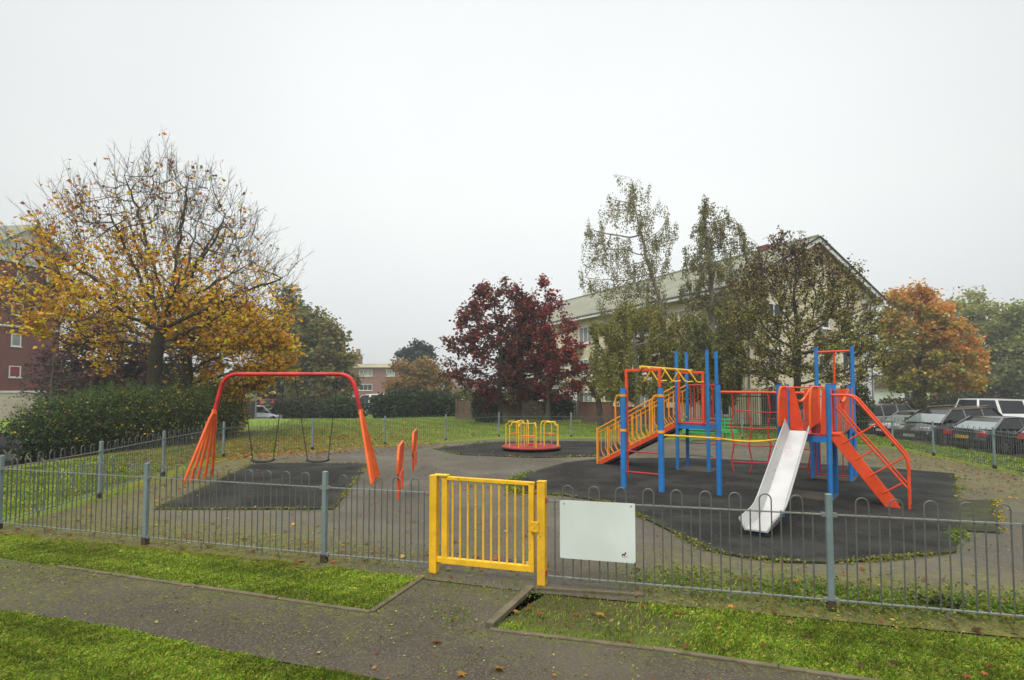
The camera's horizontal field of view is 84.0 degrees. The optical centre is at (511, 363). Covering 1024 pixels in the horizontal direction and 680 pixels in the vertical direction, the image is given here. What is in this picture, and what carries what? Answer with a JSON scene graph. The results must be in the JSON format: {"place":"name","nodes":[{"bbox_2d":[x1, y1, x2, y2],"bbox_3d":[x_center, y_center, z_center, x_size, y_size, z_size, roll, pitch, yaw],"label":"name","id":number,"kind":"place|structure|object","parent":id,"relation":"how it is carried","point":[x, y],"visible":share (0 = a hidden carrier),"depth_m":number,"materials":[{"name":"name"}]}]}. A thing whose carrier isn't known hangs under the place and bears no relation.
{"place":"outdoors","nodes":[
{"label":"outdoors","id":0,"kind":"place"},
{"bbox_2d":[246,401,254,418],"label":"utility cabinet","id":1,"kind":"object","parent":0,"point":[251,409],"visible":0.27,"depth_m":40.70,"materials":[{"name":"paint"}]},
{"bbox_2d":[0,438,1023,637],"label":"asphalt ground","id":2,"kind":"structure","parent":0,"point":[472,466],"depth_m":7.45,"materials":[{"name":"grey asphalt"}]},
{"bbox_2d":[0,455,428,564],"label":"bow top fence","id":3,"kind":"object","parent":2,"relation":"on","point":[323,553],"visible":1,"depth_m":6.78,"materials":[{"name":"metal"}]},
{"bbox_2d":[155,463,366,509],"bbox_3d":[-4.759,2.448,11.935,2.916,0.018,6.289,0,-3,-9],"label":"rubber matting","id":4,"kind":"object","parent":2,"relation":"on","point":[336,471],"visible":0.82,"depth_m":11.01,"materials":[{"name":"black rubber"}]},
{"bbox_2d":[183,372,379,483],"bbox_3d":[-4.763,1.331,12.131,3.893,2.298,1.175,0,-3,0],"label":"swing set","id":5,"kind":"object","parent":2,"relation":"on","point":[210,428],"visible":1,"depth_m":12.10,"materials":[{"name":"red paint"}]},
{"bbox_2d":[396,440,403,498],"bbox_3d":[-2.060,1.931,10.496,0.052,0.924,1.505,0,-3,-8],"label":"guard barrier","id":6,"kind":"object","parent":2,"relation":"on","point":[400,461],"visible":0.9,"depth_m":10.19,"materials":[{"name":"orange metal"}]},
{"bbox_2d":[412,429,416,470],"bbox_3d":[-2.385,2.091,13.917,0.052,0.924,1.452,0,-3,-6],"label":"guard barrier","id":7,"kind":"object","parent":2,"relation":"on","point":[414,442],"visible":1,"depth_m":13.82,"materials":[{"name":"orange metal"}]},
{"bbox_2d":[429,473,547,585],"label":"gate","id":8,"kind":"structure","parent":2,"relation":"on","point":[539,526],"depth_m":5.76,"materials":[{"name":"yellow metal"}]},
{"bbox_2d":[0,440,1023,643],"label":"weeds","id":9,"kind":"object","parent":2,"relation":"on","point":[1006,606],"visible":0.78,"depth_m":5.39,"materials":[{"name":"green plant"}]},
{"bbox_2d":[2,439,1022,679],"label":"leaf crumbs","id":10,"kind":"object","parent":2,"relation":"on","point":[413,591],"visible":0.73,"depth_m":4.93,"materials":[{"name":"brown plant"}]},
{"bbox_2d":[434,441,630,457],"bbox_3d":[0.851,2.760,18.571,6.806,0.015,5.219,0,-3,0],"label":"rubber matting","id":11,"kind":"object","parent":2,"relation":"on","point":[587,448],"visible":0.62,"depth_m":17.80,"materials":[{"name":"rubber"}]},
{"bbox_2d":[502,420,560,450],"bbox_3d":[0.610,2.282,18.113,1.880,0.896,1.880,0,-3,0],"label":"roundabout","id":12,"kind":"object","parent":11,"relation":"on","point":[528,446],"visible":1,"depth_m":17.80,"materials":[{"name":"paint"}]},
{"bbox_2d":[681,418,737,440],"bbox_3d":[7.356,2.484,21.382,2.092,0.838,0.515,0,-3,0],"label":"park bench","id":13,"kind":"object","parent":2,"relation":"on","point":[727,431],"visible":0.53,"depth_m":21.25,"materials":[{"name":"green paint"}]},
{"bbox_2d":[511,458,958,563],"bbox_3d":[3.949,2.429,11.560,8.055,0.022,9.756,-2,-3,37],"label":"rubber matting","id":14,"kind":"object","parent":2,"relation":"on","point":[745,484],"visible":0.67,"depth_m":9.43,"materials":[{"name":"rubber"}]},
{"bbox_2d":[596,346,911,535],"bbox_3d":[4.736,1.012,11.215,5.452,2.916,7.960,0,-3,0],"label":"climbing frame","id":15,"kind":"object","parent":14,"relation":"on","point":[831,422],"visible":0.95,"depth_m":10.50,"materials":[{"name":"orange red paint"},{"name":"blue paint"},{"name":"metal"}]},
{"bbox_2d":[546,485,1023,620],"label":"bow top fence","id":16,"kind":"object","parent":2,"relation":"on","point":[830,599],"visible":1,"depth_m":4.93,"materials":[{"name":"metal"}]},
{"bbox_2d":[560,500,635,562],"bbox_3d":[0.809,1.595,5.418,0.714,0.553,0.012,-1,-3,15],"label":"notice board","id":17,"kind":"object","parent":16,"relation":"attached to","point":[598,531],"visible":1,"depth_m":5.42,"materials":[{"name":"white"}]},
{"bbox_2d":[742,414,1023,473],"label":"bow top fence","id":18,"kind":"object","parent":2,"relation":"on","point":[933,447],"visible":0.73,"depth_m":15.74,"materials":[{"name":"metal"}]},
{"bbox_2d":[959,500,999,532],"bbox_3d":[7.152,2.298,8.752,0.488,0.020,3.077,-2,-3,39],"label":"rubber pad","id":19,"kind":"object","parent":2,"relation":"on","point":[982,511],"visible":0.68,"depth_m":8.54,"materials":[{"name":"rubber"}]},
{"bbox_2d":[0,392,1023,679],"bbox_3d":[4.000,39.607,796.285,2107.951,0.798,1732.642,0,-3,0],"label":"terrain","id":20,"kind":"structure","parent":0,"point":[552,628],"depth_m":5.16,"materials":[{"name":"green plant"}]},
{"bbox_2d":[0,432,44,465],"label":"parked car","id":21,"kind":"object","parent":20,"relation":"on","point":[6,452],"visible":0.59,"depth_m":16.37,"materials":[{"name":"black paint"}]},
{"bbox_2d":[0,224,70,418],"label":"brick block","id":22,"kind":"structure","parent":20,"relation":"on","point":[16,352],"depth_m":47.41,"materials":[{"name":"brown brick"}]},
{"bbox_2d":[8,366,20,377],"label":"window","id":23,"kind":"structure","parent":22,"relation":"in","point":[14,371],"depth_m":47.11,"materials":[{"name":"white paint"}]},
{"bbox_2d":[10,334,21,347],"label":"window","id":24,"kind":"structure","parent":22,"relation":"in","point":[15,339],"depth_m":47.21,"materials":[{"name":"white paint"}]},
{"bbox_2d":[8,330,88,413],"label":"larch tree","id":25,"kind":"object","parent":20,"relation":"on","point":[52,383],"visible":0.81,"depth_m":22.95,"materials":[{"name":"brown plant"}]},
{"bbox_2d":[24,305,162,399],"bbox_3d":[-21.610,0.109,29.944,6.341,6.604,5.505,1,-3,-21],"label":"purple tree","id":26,"kind":"object","parent":20,"relation":"on","point":[95,378],"visible":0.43,"depth_m":29.00,"materials":[{"name":"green plant"}]},
{"bbox_2d":[30,355,182,415],"bbox_3d":[-21.569,1.461,30.938,8.124,4.278,3.272,0,-3,0],"label":"shrub","id":27,"kind":"object","parent":20,"relation":"on","point":[141,370],"visible":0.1,"depth_m":30.44,"materials":[{"name":"green plant"}]},
{"bbox_2d":[2,423,223,520],"bbox_3d":[-7.640,1.967,12.079,0.156,1.000,8.558,0,-3,-9],"label":"bow top fence","id":28,"kind":"object","parent":20,"relation":"on","point":[101,450],"visible":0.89,"depth_m":10.41,"materials":[{"name":"metal"}]},
{"bbox_2d":[0,373,246,462],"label":"yew hedge","id":29,"kind":"object","parent":20,"relation":"on","point":[79,424],"visible":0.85,"depth_m":18.34,"materials":[{"name":"green plant"}]},
{"bbox_2d":[0,124,311,404],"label":"maple tree","id":30,"kind":"object","parent":20,"relation":"on","point":[157,317],"visible":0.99,"depth_m":20.96,"materials":[{"name":"yellow plant"}]},
{"bbox_2d":[128,316,275,408],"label":"garden tree","id":31,"kind":"object","parent":20,"relation":"on","point":[248,395],"visible":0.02,"depth_m":44.74,"materials":[{"name":"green plant"}]},
{"bbox_2d":[56,565,369,612],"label":"kerb","id":32,"kind":"structure","parent":20,"relation":"on","point":[267,596],"depth_m":5.38,"materials":[{"name":"concrete"}]},
{"bbox_2d":[192,378,250,434],"bbox_3d":[-12.910,1.870,24.979,2.459,2.730,3.590,-2,-3,34],"label":"yellow shrub","id":33,"kind":"object","parent":20,"relation":"on","point":[242,406],"visible":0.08,"depth_m":25.22,"materials":[{"name":"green plant"}]},
{"bbox_2d":[163,278,306,408],"bbox_3d":[-12.463,-0.283,24.896,6.444,6.956,5.266,0,-3,0],"label":"maple tree","id":34,"kind":"object","parent":20,"relation":"on","point":[233,387],"visible":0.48,"depth_m":24.42,"materials":[{"name":"yellow plant"}]},
{"bbox_2d":[254,392,256,418],"bbox_3d":[-17.971,2.403,39.831,0.160,3.226,0.450,0,-3,0],"label":"lamp post","id":35,"kind":"object","parent":20,"relation":"on","point":[255,417],"visible":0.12,"depth_m":39.88,"materials":[{"name":"grey metal"}]},
{"bbox_2d":[255,279,312,392],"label":"lime tree","id":36,"kind":"object","parent":20,"relation":"on","point":[276,380],"visible":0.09,"depth_m":61.60,"materials":[{"name":"green plant"}]},
{"bbox_2d":[269,397,333,418],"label":"clipped hedge","id":37,"kind":"object","parent":20,"relation":"on","point":[288,409],"visible":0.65,"depth_m":46.28,"materials":[{"name":"green plant"}]},
{"bbox_2d":[251,382,352,413],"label":"shrub","id":38,"kind":"object","parent":20,"relation":"on","point":[279,389],"visible":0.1,"depth_m":58.97,"materials":[{"name":"green plant"}]},
{"bbox_2d":[276,305,359,411],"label":"lime tree","id":39,"kind":"object","parent":20,"relation":"on","point":[307,336],"visible":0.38,"depth_m":56.97,"materials":[{"name":"green plant"}]},
{"bbox_2d":[303,315,366,403],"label":"lime tree","id":40,"kind":"object","parent":20,"relation":"on","point":[332,354],"visible":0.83,"depth_m":55.39,"materials":[{"name":"green plant"}]},
{"bbox_2d":[315,395,366,417],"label":"laurel shrub","id":41,"kind":"object","parent":20,"relation":"on","point":[345,406],"visible":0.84,"depth_m":43.19,"materials":[{"name":"green plant"}]},
{"bbox_2d":[343,349,362,370],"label":"brick tower","id":42,"kind":"structure","parent":20,"relation":"on","point":[358,351],"depth_m":125.64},
{"bbox_2d":[348,364,401,397],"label":"brick flats","id":43,"kind":"structure","parent":20,"relation":"on","point":[374,375],"depth_m":111.98,"materials":[{"name":"brown brick"}]},
{"bbox_2d":[359,370,371,375],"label":"window","id":44,"kind":"structure","parent":43,"relation":"in","point":[361,372],"depth_m":112.02,"materials":[{"name":"white glass"}]},
{"bbox_2d":[359,384,371,389],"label":"window","id":45,"kind":"structure","parent":43,"relation":"in","point":[369,386],"depth_m":111.89,"materials":[{"name":"white glass"}]},
{"bbox_2d":[364,386,415,417],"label":"laurel shrub","id":46,"kind":"object","parent":20,"relation":"on","point":[389,404],"visible":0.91,"depth_m":41.09,"materials":[{"name":"green plant"}]},
{"bbox_2d":[370,576,424,611],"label":"kerb","id":47,"kind":"structure","parent":20,"relation":"on","point":[390,598],"depth_m":5.24,"materials":[{"name":"concrete"}]},
{"bbox_2d":[391,338,440,386],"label":"cedar tree","id":48,"kind":"object","parent":20,"relation":"on","point":[411,354],"visible":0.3,"depth_m":77.36,"materials":[{"name":"green plant"}]},
{"bbox_2d":[378,355,459,409],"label":"autumn tree","id":49,"kind":"object","parent":20,"relation":"on","point":[419,374],"visible":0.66,"depth_m":60.94,"materials":[{"name":"brown plant"}]},
{"bbox_2d":[0,559,847,679],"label":"footpath","id":50,"kind":"structure","parent":20,"relation":"on","point":[430,655],"depth_m":4.48,"materials":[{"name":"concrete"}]},
{"bbox_2d":[400,387,462,416],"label":"laurel shrub","id":51,"kind":"object","parent":20,"relation":"on","point":[431,403],"visible":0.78,"depth_m":41.61,"materials":[{"name":"green plant"}]},
{"bbox_2d":[452,387,476,400],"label":"yellow green shrub","id":52,"kind":"object","parent":20,"relation":"on","point":[459,393],"visible":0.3,"depth_m":45.44,"materials":[{"name":"green plant"}]},
{"bbox_2d":[222,412,742,456],"bbox_3d":[-0.300,2.399,21.294,18.422,1.000,4.246,1,-3,-19],"label":"bow top fence","id":53,"kind":"object","parent":20,"relation":"on","point":[322,423],"visible":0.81,"depth_m":20.49,"materials":[{"name":"metal"}]},
{"bbox_2d":[470,386,503,421],"bbox_3d":[-1.504,2.362,34.423,2.065,2.413,2.259,0,-3,0],"label":"holly shrub","id":54,"kind":"object","parent":20,"relation":"on","point":[475,409],"visible":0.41,"depth_m":33.90,"materials":[{"name":"green plant"}]},
{"bbox_2d":[455,399,521,418],"bbox_3d":[-1.497,3.124,37.845,4.544,1.500,0.120,0,-3,0],"label":"timber fence","id":55,"kind":"object","parent":20,"relation":"on","point":[463,408],"visible":0.24,"depth_m":37.88,"materials":[{"name":"wood"}]},
{"bbox_2d":[436,276,545,423],"bbox_3d":[-1.293,-0.773,33.123,5.779,8.693,5.373,2,-3,-39],"label":"red maple tree","id":56,"kind":"object","parent":20,"relation":"on","point":[473,335],"visible":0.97,"depth_m":32.47,"materials":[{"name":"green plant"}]},
{"bbox_2d":[486,585,533,628],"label":"kerb","id":57,"kind":"structure","parent":20,"relation":"on","point":[503,612],"depth_m":4.87,"materials":[{"name":"concrete"}]},
{"bbox_2d":[0,420,1023,679],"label":"fallen leaves","id":58,"kind":"object","parent":20,"relation":"on","point":[336,448],"visible":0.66,"depth_m":14.02,"materials":[{"name":"brown plant"}]},
{"bbox_2d":[489,378,552,417],"bbox_3d":[0.622,2.203,38.472,4.799,3.030,2.270,0,-3,0],"label":"mixed shrub","id":59,"kind":"object","parent":20,"relation":"on","point":[510,397],"visible":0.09,"depth_m":37.86,"materials":[{"name":"green plant"}]},
{"bbox_2d":[493,291,565,421],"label":"red maple tree","id":60,"kind":"object","parent":20,"relation":"on","point":[532,396],"visible":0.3,"depth_m":33.59,"materials":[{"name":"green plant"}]},
{"bbox_2d":[522,366,580,413],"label":"house","id":61,"kind":"structure","parent":20,"relation":"on","point":[555,387],"depth_m":45.96,"materials":[{"name":"grey"}]},
{"bbox_2d":[522,399,581,418],"bbox_3d":[2.629,3.095,37.446,3.905,1.520,0.120,0,-3,0],"label":"timber fence","id":62,"kind":"object","parent":20,"relation":"on","point":[539,413],"visible":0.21,"depth_m":37.48,"materials":[{"name":"wood"}]},
{"bbox_2d":[518,273,590,423],"bbox_3d":[2.463,-0.880,33.033,4.761,8.881,3.886,0,-3,0],"label":"red maple tree","id":63,"kind":"object","parent":20,"relation":"on","point":[571,356],"visible":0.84,"depth_m":32.74,"materials":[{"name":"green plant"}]},
{"bbox_2d":[541,392,575,419],"bbox_3d":[3.013,2.729,36.940,2.377,1.857,1.267,0,-3,0],"label":"ivy shrub","id":64,"kind":"object","parent":20,"relation":"on","point":[563,411],"visible":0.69,"depth_m":36.67,"materials":[{"name":"green plant"}]},
{"bbox_2d":[535,586,643,596],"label":"kerb","id":65,"kind":"structure","parent":20,"relation":"on","point":[593,591],"depth_m":5.33,"materials":[{"name":"concrete"}]},
{"bbox_2d":[581,402,612,422],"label":"brick wall","id":66,"kind":"structure","parent":20,"relation":"on","point":[589,409],"depth_m":33.79,"materials":[{"name":"brick"}]},
{"bbox_2d":[576,365,620,425],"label":"apple tree","id":67,"kind":"object","parent":20,"relation":"on","point":[593,395],"visible":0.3,"depth_m":30.84,"materials":[{"name":"green plant"}]},
{"bbox_2d":[578,174,678,427],"bbox_3d":[5.914,-3.233,29.265,5.161,13.254,4.077,0,-3,0],"label":"birch tree","id":68,"kind":"object","parent":20,"relation":"on","point":[630,210],"visible":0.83,"depth_m":29.00,"materials":[{"name":"green plant"}]},
{"bbox_2d":[587,297,690,430],"bbox_3d":[6.045,0.128,27.010,4.903,6.286,3.955,0,-3,0],"label":"birch tree","id":69,"kind":"object","parent":20,"relation":"on","point":[665,338],"visible":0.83,"depth_m":26.32,"materials":[{"name":"green plant"}]},
{"bbox_2d":[612,406,674,424],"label":"brick wall","id":70,"kind":"structure","parent":20,"relation":"on","point":[633,411],"depth_m":32.06,"materials":[{"name":"brick"}]},
{"bbox_2d":[489,627,881,679],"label":"kerb","id":71,"kind":"structure","parent":20,"relation":"on","point":[726,659],"depth_m":4.07,"materials":[{"name":"concrete"}]},
{"bbox_2d":[511,230,886,423],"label":"apartment block","id":72,"kind":"structure","parent":20,"relation":"on","point":[582,308],"depth_m":37.17,"materials":[{"name":"beige paint"}]},
{"bbox_2d":[579,392,592,401],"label":"window","id":73,"kind":"structure","parent":72,"relation":"in","point":[584,399],"depth_m":46.06,"materials":[{"name":"white glass"}]},
{"bbox_2d":[579,359,592,376],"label":"window","id":74,"kind":"structure","parent":72,"relation":"in","point":[584,360],"depth_m":46.26,"materials":[{"name":"white paint"}]},
{"bbox_2d":[579,326,592,343],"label":"window","id":75,"kind":"structure","parent":72,"relation":"in","point":[583,334],"depth_m":46.27,"materials":[{"name":"white paint"}]},
{"bbox_2d":[633,394,648,406],"bbox_3d":[9.085,2.705,39.901,0.140,1.420,2.020,1,-3,-27],"label":"window","id":76,"kind":"structure","parent":72,"relation":"in","point":[642,400],"depth_m":39.79,"materials":[{"name":"white glass"}]},
{"bbox_2d":[666,309,685,316],"bbox_3d":[10.647,-2.731,37.133,0.140,1.420,2.020,1,-3,-27],"label":"window","id":77,"kind":"structure","parent":72,"relation":"in","point":[678,312],"depth_m":36.87,"materials":[{"name":"white paint"}]},
{"bbox_2d":[714,400,731,416],"bbox_3d":[12.210,2.422,33.869,0.140,1.420,2.020,1,-3,-27],"label":"window","id":78,"kind":"structure","parent":72,"relation":"in","point":[727,408],"depth_m":33.23,"materials":[{"name":"white paint"}]},
{"bbox_2d":[768,303,780,325],"bbox_3d":[15.430,-2.903,33.465,1.420,1.320,0.140,1,-3,-27],"label":"window","id":79,"kind":"structure","parent":72,"relation":"in","point":[773,305],"depth_m":33.53,"materials":[{"name":"white paint"}]},
{"bbox_2d":[767,348,782,370],"bbox_3d":[15.430,-0.256,33.341,1.420,1.320,0.140,1,-3,-27],"label":"window","id":80,"kind":"structure","parent":72,"relation":"in","point":[770,348],"depth_m":33.35,"materials":[{"name":"white paint"}]},
{"bbox_2d":[821,308,831,329],"bbox_3d":[19.693,-2.799,35.668,0.820,1.320,0.140,1,-3,-27],"label":"window","id":81,"kind":"structure","parent":72,"relation":"in","point":[827,326],"depth_m":35.72,"materials":[{"name":"white paint"}]},
{"bbox_2d":[841,352,855,371],"bbox_3d":[21.647,-0.105,36.554,1.420,1.320,0.140,1,-3,-27],"label":"window","id":82,"kind":"structure","parent":72,"relation":"in","point":[843,355],"depth_m":36.41,"materials":[{"name":"white paint"}]},
{"bbox_2d":[671,306,744,428],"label":"birch tree","id":83,"kind":"object","parent":20,"relation":"on","point":[698,327],"visible":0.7,"depth_m":26.04,"materials":[{"name":"green plant"}]},
{"bbox_2d":[677,194,770,421],"bbox_3d":[11.223,-2.800,30.135,5.210,12.462,4.058,0,-3,0],"label":"birch tree","id":84,"kind":"object","parent":20,"relation":"on","point":[714,300],"visible":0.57,"depth_m":30.03,"materials":[{"name":"green plant"}]},
{"bbox_2d":[684,394,868,428],"bbox_3d":[13.037,2.412,28.418,9.578,1.750,0.040,0,-3,0],"label":"tall railing","id":85,"kind":"object","parent":20,"relation":"on","point":[762,396],"visible":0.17,"depth_m":28.41,"materials":[{"name":"metal"}]},
{"bbox_2d":[748,388,807,424],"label":"bin store","id":86,"kind":"structure","parent":20,"relation":"on","point":[766,409],"depth_m":30.91,"materials":[{"name":"paint"}]},
{"bbox_2d":[715,225,899,409],"bbox_3d":[12.577,-1.460,24.686,6.771,9.244,6.789,-2,-3,38],"label":"ash tree","id":87,"kind":"object","parent":20,"relation":"on","point":[796,365],"visible":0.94,"depth_m":23.85,"materials":[{"name":"green plant"}]},
{"bbox_2d":[839,381,877,433],"bbox_3d":[16.235,2.005,26.924,1.604,2.788,1.778,3,-4,-44],"label":"privet shrub","id":88,"kind":"object","parent":20,"relation":"on","point":[862,389],"visible":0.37,"depth_m":26.53,"materials":[{"name":"green plant"}]},
{"bbox_2d":[874,376,912,403],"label":"house","id":89,"kind":"structure","parent":20,"relation":"on","point":[878,394],"depth_m":62.72,"materials":[{"name":"white paint"}]},
{"bbox_2d":[883,286,939,372],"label":"plane tree","id":90,"kind":"object","parent":20,"relation":"on","point":[904,321],"visible":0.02,"depth_m":72.02,"materials":[{"name":"green plant"}]},
{"bbox_2d":[878,394,969,409],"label":"privet shrub","id":91,"kind":"object","parent":20,"relation":"on","point":[914,403],"visible":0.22,"depth_m":41.54,"materials":[{"name":"green plant"}]},
{"bbox_2d":[873,277,996,407],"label":"beech tree","id":92,"kind":"object","parent":20,"relation":"on","point":[923,354],"visible":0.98,"depth_m":43.66,"materials":[{"name":"orange plant"}]},
{"bbox_2d":[933,377,1016,401],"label":"shrub","id":93,"kind":"object","parent":20,"relation":"on","point":[990,393],"visible":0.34,"depth_m":62.97,"materials":[{"name":"green plant"}]},
{"bbox_2d":[933,285,1017,396],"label":"plane tree","id":94,"kind":"object","parent":20,"relation":"on","point":[977,310],"visible":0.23,"depth_m":65.13,"materials":[{"name":"green plant"}]},
{"bbox_2d":[978,298,1023,399],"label":"plane tree","id":95,"kind":"object","parent":20,"relation":"on","point":[1012,335],"visible":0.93,"depth_m":61.88,"materials":[{"name":"green plant"}]},
{"bbox_2d":[0,0,1023,390],"label":"sky","id":96,"kind":"structure","parent":0,"point":[422,153],"materials":[{"name":"white"}]},
{"bbox_2d":[869,433,1023,458],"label":"car park","id":97,"kind":"structure","parent":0,"point":[1018,454],"depth_m":23.19,"materials":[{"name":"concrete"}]},
{"bbox_2d":[858,403,912,433],"bbox_3d":[20.600,3.134,32.589,4.882,1.688,2.160,1,-3,-16],"label":"parked car","id":98,"kind":"object","parent":97,"relation":"on","point":[884,410],"visible":0.09,"depth_m":31.95,"materials":[{"name":"grey paint"}]},
{"bbox_2d":[869,410,917,436],"bbox_3d":[20.700,3.097,29.187,4.632,1.443,2.060,1,-3,-16],"label":"parked car","id":99,"kind":"object","parent":97,"relation":"on","point":[901,414],"visible":0.19,"depth_m":29.08,"materials":[{"name":"silver metal"}]},
{"bbox_2d":[893,405,1002,445],"bbox_3d":[19.898,2.775,25.898,4.886,1.780,2.160,1,-3,-16],"label":"parked car","id":100,"kind":"object","parent":97,"relation":"on","point":[949,415],"visible":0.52,"depth_m":25.33,"materials":[{"name":"black paint"}]},
{"bbox_2d":[943,416,1023,454],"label":"parked car","id":101,"kind":"object","parent":97,"relation":"on","point":[1010,424],"visible":0.63,"depth_m":21.84,"materials":[{"name":"grey paint"}]},
{"bbox_2d":[955,398,1023,416],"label":"parked van","id":102,"kind":"object","parent":97,"relation":"on","point":[1010,407],"visible":0.15,"depth_m":32.68,"materials":[{"name":"white paint"}]},
{"bbox_2d":[1017,427,1023,450],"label":"parked car","id":103,"kind":"object","parent":97,"relation":"on","point":[1022,444],"visible":0.66,"depth_m":20.30,"materials":[{"name":"black paint"}]},
{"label":"road","id":104,"kind":"structure","parent":0,"visible":0},
{"bbox_2d":[241,399,275,407],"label":"parked van","id":105,"kind":"object","parent":104,"relation":"on","point":[268,401],"visible":0.02,"depth_m":50.63,"materials":[{"name":"red paint"}]},
{"bbox_2d":[257,405,286,418],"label":"parked car","id":106,"kind":"object","parent":104,"relation":"on","point":[263,412],"visible":0.29,"depth_m":46.03,"materials":[{"name":"white paint"}]},
{"bbox_2d":[360,394,386,415],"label":"parked van","id":107,"kind":"object","parent":104,"relation":"on","point":[364,398],"visible":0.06,"depth_m":48.26,"materials":[{"name":"white paint"}]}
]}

